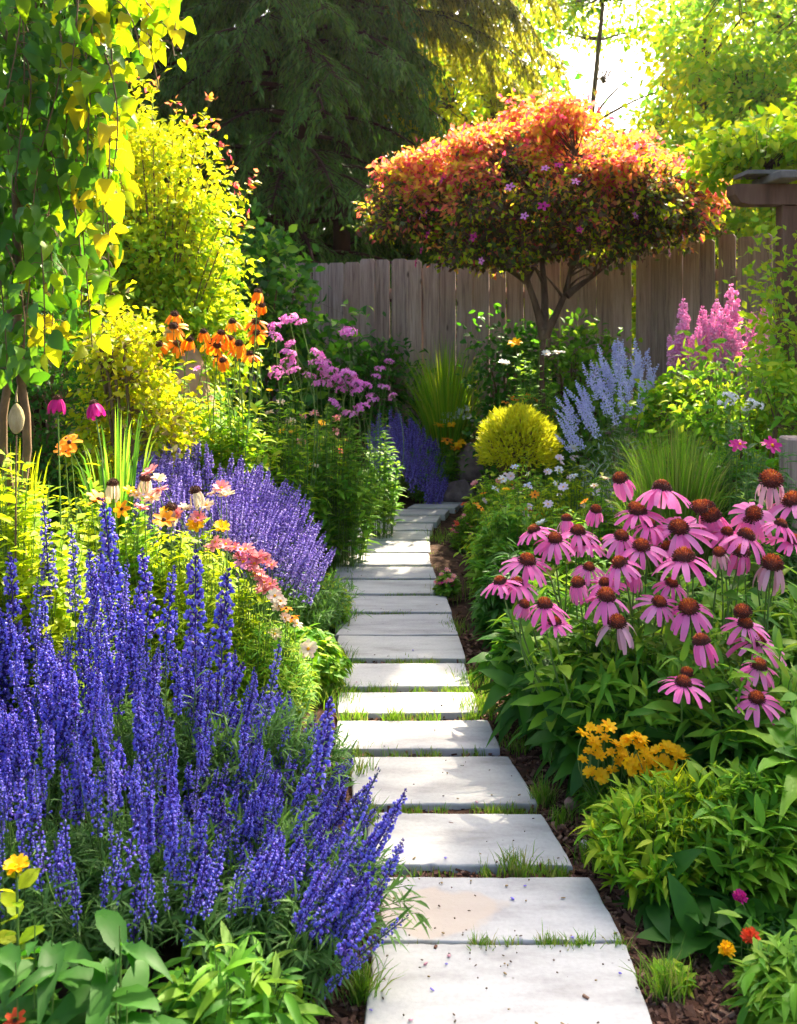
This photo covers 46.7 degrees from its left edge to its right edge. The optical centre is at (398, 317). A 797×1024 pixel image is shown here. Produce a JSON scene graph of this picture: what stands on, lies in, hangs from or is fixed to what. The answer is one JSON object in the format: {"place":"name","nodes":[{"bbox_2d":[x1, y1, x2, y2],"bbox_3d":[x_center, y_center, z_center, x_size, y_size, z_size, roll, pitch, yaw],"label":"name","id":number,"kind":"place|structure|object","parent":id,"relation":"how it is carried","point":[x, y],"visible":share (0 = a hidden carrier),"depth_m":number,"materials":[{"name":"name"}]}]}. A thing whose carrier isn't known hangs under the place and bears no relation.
{"place":"outdoors","nodes":[
{"label":"outdoors","id":0,"kind":"place"},
{"bbox_2d":[0,348,736,1019],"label":"ground","id":1,"kind":"structure","parent":0,"point":[442,556],"depth_m":3.84,"materials":[{"name":"soil"}]},
{"bbox_2d":[0,853,44,996],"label":"yellow bud plant","id":2,"kind":"object","parent":1,"relation":"on","point":[13,867],"visible":0.89,"depth_m":1.60,"materials":[{"name":"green plant"}]},
{"bbox_2d":[0,914,93,1023],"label":"broad leaved plant","id":3,"kind":"object","parent":1,"relation":"on","point":[50,964],"visible":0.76,"depth_m":1.47,"materials":[{"name":"green plant"}]},
{"bbox_2d":[0,665,109,973],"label":"blue salvia","id":4,"kind":"object","parent":1,"relation":"on","point":[14,753],"visible":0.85,"depth_m":1.93,"materials":[{"name":"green plant"}]},
{"bbox_2d":[0,447,110,816],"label":"border foliage plant","id":5,"kind":"object","parent":1,"relation":"on","point":[63,624],"visible":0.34,"depth_m":2.58,"materials":[{"name":"green plant"}]},
{"bbox_2d":[0,498,146,831],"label":"blue salvia","id":6,"kind":"object","parent":1,"relation":"on","point":[16,667],"visible":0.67,"depth_m":2.41,"materials":[{"name":"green plant"}]},
{"bbox_2d":[30,394,121,689],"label":"magenta coneflower","id":7,"kind":"object","parent":1,"relation":"on","point":[95,409],"visible":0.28,"depth_m":2.73,"materials":[{"name":"green plant"}]},
{"bbox_2d":[37,477,121,611],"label":"border foliage plant","id":8,"kind":"object","parent":1,"relation":"on","point":[90,531],"visible":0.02,"depth_m":3.23,"materials":[{"name":"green plant"}]},
{"bbox_2d":[0,293,159,547],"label":"shrub","id":9,"kind":"object","parent":1,"relation":"on","point":[48,443],"visible":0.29,"depth_m":4.11,"materials":[{"name":"green plant"}]},
{"bbox_2d":[0,0,195,617],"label":"climbing vine","id":10,"kind":"object","parent":1,"relation":"on","point":[64,92],"visible":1,"depth_m":2.58,"materials":[{"name":"green plant"}]},
{"bbox_2d":[53,434,175,697],"bbox_3d":[-0.958,0.866,3.029,0.446,0.971,0.228,0,0,-13],"label":"marigold plant","id":11,"kind":"object","parent":1,"relation":"on","point":[69,446],"visible":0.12,"depth_m":2.99,"materials":[{"name":"green plant"}]},
{"bbox_2d":[73,403,156,552],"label":"iris clump","id":12,"kind":"object","parent":1,"relation":"on","point":[128,476],"visible":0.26,"depth_m":3.42,"materials":[{"name":"green plant"}]},
{"bbox_2d":[45,909,186,1023],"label":"broad leaved plant","id":13,"kind":"object","parent":1,"relation":"on","point":[99,994],"visible":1,"depth_m":1.46,"materials":[{"name":"green plant"}]},
{"bbox_2d":[7,670,228,980],"bbox_3d":[-0.597,1.075,1.925,0.519,0.553,0.601,0,0,0],"label":"blue salvia","id":14,"kind":"object","parent":1,"relation":"on","point":[113,870],"visible":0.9,"depth_m":1.89,"materials":[{"name":"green plant"}]},
{"bbox_2d":[47,280,214,542],"bbox_3d":[-1.184,0.593,4.081,0.690,1.556,0.676,0,0,0],"label":"golden shrub","id":15,"kind":"object","parent":1,"relation":"on","point":[139,374],"visible":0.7,"depth_m":4.01,"materials":[{"name":"plant"}]},
{"bbox_2d":[88,499,179,709],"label":"border foliage plant","id":16,"kind":"object","parent":1,"relation":"on","point":[130,545],"visible":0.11,"depth_m":3.16,"materials":[{"name":"green plant"}]},
{"bbox_2d":[0,61,279,430],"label":"golden shrub","id":17,"kind":"object","parent":1,"relation":"on","point":[159,242],"visible":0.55,"depth_m":5.11,"materials":[{"name":"plant"}]},
{"bbox_2d":[85,548,257,827],"bbox_3d":[-0.585,0.969,2.431,0.540,0.764,0.492,0,0,-32],"label":"blue salvia","id":18,"kind":"object","parent":1,"relation":"on","point":[192,720],"visible":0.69,"depth_m":2.38,"materials":[{"name":"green plant"}]},
{"bbox_2d":[129,440,216,604],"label":"violet salvia","id":19,"kind":"object","parent":1,"relation":"on","point":[165,467],"visible":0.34,"depth_m":3.80,"materials":[{"name":"purple plant"}]},
{"bbox_2d":[105,474,242,681],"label":"faded coneflower","id":20,"kind":"object","parent":1,"relation":"on","point":[112,491],"visible":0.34,"depth_m":3.10,"materials":[{"name":"green plant"}]},
{"bbox_2d":[122,463,244,667],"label":"cream flowered plant","id":21,"kind":"object","parent":1,"relation":"on","point":[195,520],"visible":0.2,"depth_m":3.09,"materials":[{"name":"green plant"}]},
{"bbox_2d":[127,559,261,744],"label":"border foliage plant","id":22,"kind":"object","parent":1,"relation":"on","point":[179,641],"visible":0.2,"depth_m":2.91,"materials":[{"name":"green plant"}]},
{"bbox_2d":[158,287,288,575],"bbox_3d":[-0.832,0.608,4.402,0.600,1.487,0.650,0,0,0],"label":"rudbeckia plant","id":23,"kind":"object","parent":1,"relation":"on","point":[243,436],"visible":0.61,"depth_m":4.30,"materials":[{"name":"green plant"}]},
{"bbox_2d":[175,439,293,598],"bbox_3d":[-0.810,0.944,3.945,0.561,0.814,0.558,0,0,19],"label":"violet salvia","id":24,"kind":"object","parent":1,"relation":"on","point":[252,482],"visible":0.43,"depth_m":4.00,"materials":[{"name":"purple plant"}]},
{"bbox_2d":[141,478,328,632],"bbox_3d":[-0.603,0.989,3.571,0.701,0.724,0.585,0,0,0],"label":"violet salvia","id":25,"kind":"object","parent":1,"relation":"on","point":[295,569],"visible":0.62,"depth_m":3.48,"materials":[{"name":"purple plant"}]},
{"bbox_2d":[148,920,332,1023],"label":"broad leaved plant","id":26,"kind":"object","parent":1,"relation":"on","point":[234,991],"visible":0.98,"depth_m":1.58,"materials":[{"name":"green plant"}]},
{"bbox_2d":[125,750,357,952],"bbox_3d":[-0.345,1.171,2.025,0.499,0.439,0.481,0,0,0],"label":"blue salvia","id":27,"kind":"object","parent":1,"relation":"on","point":[260,808],"visible":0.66,"depth_m":2.01,"materials":[{"name":"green plant"}]},
{"bbox_2d":[203,535,280,690],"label":"rose flowered plant","id":28,"kind":"object","parent":1,"relation":"on","point":[265,583],"visible":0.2,"depth_m":3.03,"materials":[{"name":"green plant"}]},
{"bbox_2d":[203,610,322,738],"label":"border foliage plant","id":29,"kind":"object","parent":1,"relation":"on","point":[260,653],"visible":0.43,"depth_m":2.94,"materials":[{"name":"green plant"}]},
{"bbox_2d":[149,175,385,465],"bbox_3d":[-1.060,0.131,6.971,1.800,2.479,1.155,0,0,18],"label":"dark shrub","id":30,"kind":"object","parent":1,"relation":"on","point":[271,280],"visible":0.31,"depth_m":6.82,"materials":[{"name":"green plant"}]},
{"bbox_2d":[228,480,325,601],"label":"violet salvia","id":31,"kind":"object","parent":1,"relation":"on","point":[286,514],"visible":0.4,"depth_m":3.86,"materials":[{"name":"purple plant"}]},
{"bbox_2d":[176,567,379,837],"bbox_3d":[-0.330,1.043,2.382,0.549,0.842,0.483,0,0,16],"label":"blue salvia","id":32,"kind":"object","parent":1,"relation":"on","point":[278,745],"visible":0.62,"depth_m":2.32,"materials":[{"name":"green plant"}]},
{"bbox_2d":[68,0,506,420],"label":"conifer tree","id":33,"kind":"object","parent":1,"relation":"on","point":[306,59],"visible":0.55,"depth_m":8.83,"materials":[{"name":"green plant"}]},
{"bbox_2d":[250,313,325,577],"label":"phlox plant","id":34,"kind":"object","parent":1,"relation":"on","point":[291,355],"visible":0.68,"depth_m":4.73,"materials":[{"name":"green plant"}]},
{"bbox_2d":[260,588,317,730],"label":"cream flowered plant","id":35,"kind":"object","parent":1,"relation":"on","point":[275,596],"visible":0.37,"depth_m":2.99,"materials":[{"name":"green plant"}]},
{"bbox_2d":[158,696,431,1016],"bbox_3d":[-0.195,1.123,1.920,0.530,0.575,0.634,0,0,0],"label":"blue salvia","id":36,"kind":"object","parent":1,"relation":"on","point":[327,922],"visible":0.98,"depth_m":1.80,"materials":[{"name":"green plant"}]},
{"bbox_2d":[241,522,370,636],"bbox_3d":[-0.389,1.086,3.688,0.581,0.530,0.530,0,0,0],"label":"violet salvia","id":37,"kind":"object","parent":1,"relation":"on","point":[324,617],"visible":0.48,"depth_m":3.68,"materials":[{"name":"green plant"}]},
{"bbox_2d":[277,623,353,701],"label":"border foliage plant","id":38,"kind":"object","parent":1,"relation":"on","point":[332,660],"visible":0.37,"depth_m":3.29,"materials":[{"name":"green plant"}]},
{"bbox_2d":[300,326,386,571],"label":"phlox plant","id":39,"kind":"object","parent":1,"relation":"on","point":[345,527],"visible":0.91,"depth_m":4.94,"materials":[{"name":"green plant"}]},
{"bbox_2d":[253,329,439,481],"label":"dark shrub","id":40,"kind":"object","parent":1,"relation":"on","point":[362,360],"visible":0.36,"depth_m":7.28,"materials":[{"name":"green plant"}]},
{"bbox_2d":[277,0,456,355],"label":"conifer tree","id":41,"kind":"object","parent":1,"relation":"on","point":[327,238],"visible":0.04,"depth_m":10.75,"materials":[{"name":"green plant"}]},
{"bbox_2d":[360,358,407,538],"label":"phlox plant","id":42,"kind":"object","parent":1,"relation":"on","point":[386,519],"visible":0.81,"depth_m":5.57,"materials":[{"name":"green plant"}]},
{"bbox_2d":[334,567,435,579],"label":"stepping slab","id":43,"kind":"structure","parent":1,"relation":"on","point":[395,573],"depth_m":4.78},
{"bbox_2d":[335,580,439,595],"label":"stepping slab","id":44,"kind":"structure","parent":1,"relation":"on","point":[388,587],"depth_m":4.53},
{"bbox_2d":[335,614,457,640],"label":"stepping slab","id":45,"kind":"structure","parent":1,"relation":"on","point":[399,625],"depth_m":3.97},
{"bbox_2d":[345,595,451,614],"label":"stepping slab","id":46,"kind":"structure","parent":1,"relation":"on","point":[409,604],"depth_m":4.26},
{"bbox_2d":[4,467,796,1015],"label":"ground cover","id":47,"kind":"object","parent":1,"relation":"on","point":[732,915],"depth_m":1.88,"materials":[{"name":"green plant"}]},
{"bbox_2d":[337,635,465,667],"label":"stepping slab","id":48,"kind":"structure","parent":1,"relation":"on","point":[445,649],"depth_m":3.70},
{"bbox_2d":[341,663,468,692],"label":"stepping slab","id":49,"kind":"structure","parent":1,"relation":"on","point":[426,676],"depth_m":3.41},
{"bbox_2d":[337,692,477,720],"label":"stepping slab","id":50,"kind":"structure","parent":1,"relation":"on","point":[375,703],"depth_m":3.17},
{"bbox_2d":[200,253,633,484],"bbox_3d":[0.027,0.440,7.566,3.692,1.861,0.184,0,0,17],"label":"wooden fence","id":51,"kind":"object","parent":1,"relation":"on","point":[424,298],"visible":0.27,"depth_m":7.38,"materials":[{"name":"brown wood"}]},
{"bbox_2d":[334,720,499,758],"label":"stepping slab","id":52,"kind":"structure","parent":1,"relation":"on","point":[449,738],"depth_m":2.92,"materials":[{"name":"concrete"}]},
{"bbox_2d":[387,416,459,503],"bbox_3d":[0.195,1.073,6.789,0.576,0.668,0.512,0,0,0],"label":"indigo catmint","id":53,"kind":"object","parent":1,"relation":"on","point":[431,488],"visible":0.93,"depth_m":6.67,"materials":[{"name":"purple plant"}]},
{"bbox_2d":[351,756,536,812],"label":"stepping slab","id":54,"kind":"structure","parent":1,"relation":"on","point":[480,780],"depth_m":2.63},
{"bbox_2d":[333,0,595,262],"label":"conifer tree","id":55,"kind":"object","parent":1,"relation":"on","point":[442,19],"visible":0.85,"depth_m":9.75,"materials":[{"name":"green plant"}]},
{"bbox_2d":[367,813,572,877],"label":"stepping slab","id":56,"kind":"structure","parent":1,"relation":"on","point":[434,840],"depth_m":2.34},
{"bbox_2d":[379,877,621,944],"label":"stepping slab","id":57,"kind":"structure","parent":1,"relation":"on","point":[492,906],"depth_m":2.06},
{"bbox_2d":[308,521,698,1007],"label":"grass","id":58,"kind":"structure","parent":1,"relation":"on","point":[359,991],"depth_m":2.46,"materials":[{"name":"green plant"}]},
{"bbox_2d":[464,504,547,614],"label":"green shrub","id":59,"kind":"object","parent":1,"relation":"on","point":[510,527],"visible":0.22,"depth_m":4.12,"materials":[{"name":"green plant"}]},
{"bbox_2d":[364,944,651,1023],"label":"stepping slab","id":60,"kind":"structure","parent":1,"relation":"on","point":[532,986],"depth_m":1.83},
{"bbox_2d":[453,487,564,583],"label":"bedding plant","id":61,"kind":"object","parent":1,"relation":"on","point":[535,494],"visible":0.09,"depth_m":4.54,"materials":[{"name":"green plant"}]},
{"bbox_2d":[450,303,569,490],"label":"dark shrub","id":62,"kind":"object","parent":1,"relation":"on","point":[527,343],"visible":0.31,"depth_m":6.68,"materials":[{"name":"green plant"}]},
{"bbox_2d":[466,538,559,648],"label":"green shrub","id":63,"kind":"object","parent":1,"relation":"on","point":[490,607],"visible":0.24,"depth_m":3.69,"materials":[{"name":"green plant"}]},
{"bbox_2d":[473,400,563,502],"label":"golden mound shrub","id":64,"kind":"object","parent":1,"relation":"on","point":[506,426],"visible":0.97,"depth_m":5.73,"materials":[{"name":"yellow plant"}]},
{"bbox_2d":[479,451,561,526],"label":"bedding plant","id":65,"kind":"object","parent":1,"relation":"on","point":[510,477],"visible":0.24,"depth_m":4.98,"materials":[{"name":"green plant"}]},
{"bbox_2d":[382,28,665,383],"bbox_3d":[1.680,-1.261,11.456,4.143,5.240,3.500,0,0,0],"label":"golden tree","id":66,"kind":"object","parent":1,"relation":"on","point":[446,110],"visible":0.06,"depth_m":11.09,"materials":[{"name":"yellow plant"}]},
{"bbox_2d":[466,513,590,746],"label":"coneflower plant","id":67,"kind":"object","parent":1,"relation":"on","point":[506,671],"visible":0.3,"depth_m":2.90,"materials":[{"name":"green plant"}]},
{"bbox_2d":[311,510,750,1023],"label":"bark mulch","id":68,"kind":"object","parent":1,"relation":"on","point":[703,1005],"visible":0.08,"depth_m":1.99,"materials":[{"name":"wood"}]},
{"bbox_2d":[568,770,716,911],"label":"border perennial","id":69,"kind":"object","parent":68,"relation":"on","point":[622,840],"visible":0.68,"depth_m":2.14,"materials":[{"name":"green plant"}]},
{"bbox_2d":[633,758,741,858],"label":"border perennial","id":70,"kind":"object","parent":68,"relation":"on","point":[672,776],"visible":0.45,"depth_m":2.19,"materials":[{"name":"green plant"}]},
{"bbox_2d":[495,337,572,510],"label":"white flowered bush","id":71,"kind":"object","parent":1,"relation":"on","point":[513,342],"visible":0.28,"depth_m":6.15,"materials":[{"name":"green plant"}]},
{"bbox_2d":[340,87,750,501],"bbox_3d":[1.049,-0.102,6.302,2.914,2.946,1.669,0,0,0],"label":"ornamental tree","id":72,"kind":"object","parent":1,"relation":"on","point":[556,172],"visible":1,"depth_m":5.99,"materials":[{"name":"orange plant"}]},
{"bbox_2d":[522,444,618,572],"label":"bedding plant","id":73,"kind":"object","parent":1,"relation":"on","point":[565,496],"visible":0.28,"depth_m":4.67,"materials":[{"name":"green plant"}]},
{"bbox_2d":[501,307,644,496],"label":"dark shrub","id":74,"kind":"object","parent":1,"relation":"on","point":[565,364],"visible":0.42,"depth_m":6.51,"materials":[{"name":"green plant"}]},
{"bbox_2d":[525,498,623,598],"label":"bedding plant","id":75,"kind":"object","parent":1,"relation":"on","point":[562,566],"visible":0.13,"depth_m":3.96,"materials":[{"name":"green plant"}]},
{"bbox_2d":[480,504,690,810],"bbox_3d":[0.567,0.992,2.768,0.666,0.813,0.659,0,0,0],"label":"coneflower plant","id":76,"kind":"object","parent":1,"relation":"on","point":[563,701],"visible":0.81,"depth_m":2.63,"materials":[{"name":"pink plant"}]},
{"bbox_2d":[492,0,701,316],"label":"leafy tree","id":77,"kind":"object","parent":1,"relation":"on","point":[585,22],"visible":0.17,"depth_m":14.16,"materials":[{"name":"yellow plant"}]},
{"bbox_2d":[567,718,631,817],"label":"coreopsis plant","id":78,"kind":"object","parent":1,"relation":"on","point":[601,774],"visible":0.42,"depth_m":2.40,"materials":[{"name":"yellow plant"}]},
{"bbox_2d":[553,338,651,525],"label":"pale lavender","id":79,"kind":"object","parent":1,"relation":"on","point":[599,389],"visible":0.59,"depth_m":4.78,"materials":[{"name":"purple plant"}]},
{"bbox_2d":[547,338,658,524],"bbox_3d":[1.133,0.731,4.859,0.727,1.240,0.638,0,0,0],"label":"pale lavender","id":80,"kind":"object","parent":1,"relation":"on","point":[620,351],"visible":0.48,"depth_m":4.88,"materials":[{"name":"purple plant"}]},
{"bbox_2d":[564,469,642,580],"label":"bedding plant","id":81,"kind":"object","parent":1,"relation":"on","point":[604,528],"visible":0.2,"depth_m":4.25,"materials":[{"name":"green plant"}]},
{"bbox_2d":[529,471,726,794],"bbox_3d":[0.724,0.970,2.712,0.686,0.957,0.701,0,0,0],"label":"coneflower plant","id":82,"kind":"object","parent":1,"relation":"on","point":[660,494],"visible":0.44,"depth_m":2.71,"materials":[{"name":"pink plant"}]},
{"bbox_2d":[620,730,690,793],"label":"coreopsis plant","id":83,"kind":"object","parent":1,"relation":"on","point":[634,763],"visible":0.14,"depth_m":2.35,"materials":[{"name":"yellow plant"}]},
{"bbox_2d":[633,298,716,477],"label":"pink spire","id":84,"kind":"structure","parent":1,"relation":"on","point":[684,317],"depth_m":4.98,"materials":[{"name":"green plant"}]},
{"bbox_2d":[609,410,744,593],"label":"fountain grass","id":85,"kind":"object","parent":1,"relation":"on","point":[681,482],"depth_m":3.79,"materials":[{"name":"green plant"}]},
{"bbox_2d":[575,499,792,794],"bbox_3d":[0.854,0.981,2.593,0.714,0.855,0.672,0,0,-17],"label":"coneflower plant","id":86,"kind":"object","parent":1,"relation":"on","point":[681,683],"visible":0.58,"depth_m":2.54,"materials":[{"name":"green plant"}]},
{"bbox_2d":[604,358,768,542],"bbox_3d":[1.493,0.789,4.741,0.859,1.164,0.907,0,0,0],"label":"green shrub","id":87,"kind":"object","parent":1,"relation":"on","point":[669,392],"visible":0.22,"depth_m":4.68,"materials":[{"name":"green plant"}]},
{"bbox_2d":[594,0,796,347],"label":"leafy tree","id":88,"kind":"object","parent":1,"relation":"on","point":[682,104],"visible":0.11,"depth_m":11.90,"materials":[{"name":"green plant"}]},
{"bbox_2d":[608,829,796,983],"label":"border perennial","id":89,"kind":"object","parent":1,"relation":"on","point":[705,926],"visible":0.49,"depth_m":1.97,"materials":[{"name":"green plant"}]},
{"bbox_2d":[635,233,775,482],"bbox_3d":[2.318,0.392,6.617,1.243,1.956,0.188,0,0,36],"label":"wooden fence","id":90,"kind":"object","parent":1,"relation":"on","point":[665,285],"visible":0.23,"depth_m":6.66,"materials":[{"name":"brown wood"}]},
{"bbox_2d":[616,498,796,665],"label":"coneflower plant","id":91,"kind":"object","parent":1,"relation":"on","point":[707,601],"visible":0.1,"depth_m":3.04,"materials":[{"name":"green plant"}]},
{"bbox_2d":[618,0,796,266],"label":"leafy tree","id":92,"kind":"object","parent":1,"relation":"on","point":[766,88],"visible":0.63,"depth_m":10.36,"materials":[{"name":"green plant"}]},
{"bbox_2d":[638,330,796,567],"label":"green shrub","id":93,"kind":"object","parent":1,"relation":"on","point":[784,418],"visible":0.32,"depth_m":4.37,"materials":[{"name":"green plant"}]},
{"bbox_2d":[644,553,796,784],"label":"coneflower plant","id":94,"kind":"object","parent":1,"relation":"on","point":[752,642],"visible":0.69,"depth_m":2.42,"materials":[{"name":"green plant"}]},
{"bbox_2d":[694,299,756,495],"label":"pink spire","id":95,"kind":"structure","parent":1,"relation":"on","point":[711,332],"depth_m":5.00,"materials":[{"name":"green plant"}]},
{"bbox_2d":[660,753,796,920],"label":"border perennial","id":96,"kind":"object","parent":1,"relation":"on","point":[753,813],"visible":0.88,"depth_m":2.06,"materials":[{"name":"green plant"}]},
{"bbox_2d":[696,391,778,587],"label":"silver leaved plant","id":97,"kind":"object","parent":1,"relation":"on","point":[731,395],"visible":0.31,"depth_m":3.92,"materials":[{"name":"green plant"}]},
{"bbox_2d":[686,706,796,888],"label":"border perennial","id":98,"kind":"object","parent":1,"relation":"on","point":[781,738],"visible":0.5,"depth_m":2.24,"materials":[{"name":"green plant"}]},
{"bbox_2d":[697,469,796,675],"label":"coneflower plant","id":99,"kind":"object","parent":1,"relation":"on","point":[753,514],"visible":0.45,"depth_m":2.90,"materials":[{"name":"pink plant"}]},
{"bbox_2d":[705,436,796,602],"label":"lush border plant","id":100,"kind":"object","parent":1,"relation":"on","point":[788,562],"visible":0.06,"depth_m":3.56,"materials":[{"name":"green plant"}]},
{"bbox_2d":[717,216,796,474],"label":"green shrub","id":101,"kind":"object","parent":1,"relation":"on","point":[761,328],"visible":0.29,"depth_m":4.57,"materials":[{"name":"green plant"}]},
{"bbox_2d":[718,889,796,964],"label":"globe flower plant","id":102,"kind":"object","parent":1,"relation":"on","point":[728,949],"visible":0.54,"depth_m":1.92,"materials":[{"name":"green plant"}]},
{"bbox_2d":[720,928,796,1023],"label":"border perennial","id":103,"kind":"object","parent":1,"relation":"on","point":[777,999],"visible":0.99,"depth_m":1.74,"materials":[{"name":"green plant"}]},
{"bbox_2d":[726,170,796,442],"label":"garden pergola","id":104,"kind":"object","parent":1,"relation":"on","point":[770,188],"visible":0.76,"depth_m":4.86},
{"bbox_2d":[658,77,796,207],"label":"climbing vine","id":105,"kind":"object","parent":104,"relation":"on","point":[724,154],"visible":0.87,"depth_m":4.99,"materials":[{"name":"green plant"}]},
{"bbox_2d":[395,334,496,458],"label":"fountain grass","id":106,"kind":"object","parent":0,"point":[443,402],"depth_m":6.95,"materials":[{"name":"green plant"}]},
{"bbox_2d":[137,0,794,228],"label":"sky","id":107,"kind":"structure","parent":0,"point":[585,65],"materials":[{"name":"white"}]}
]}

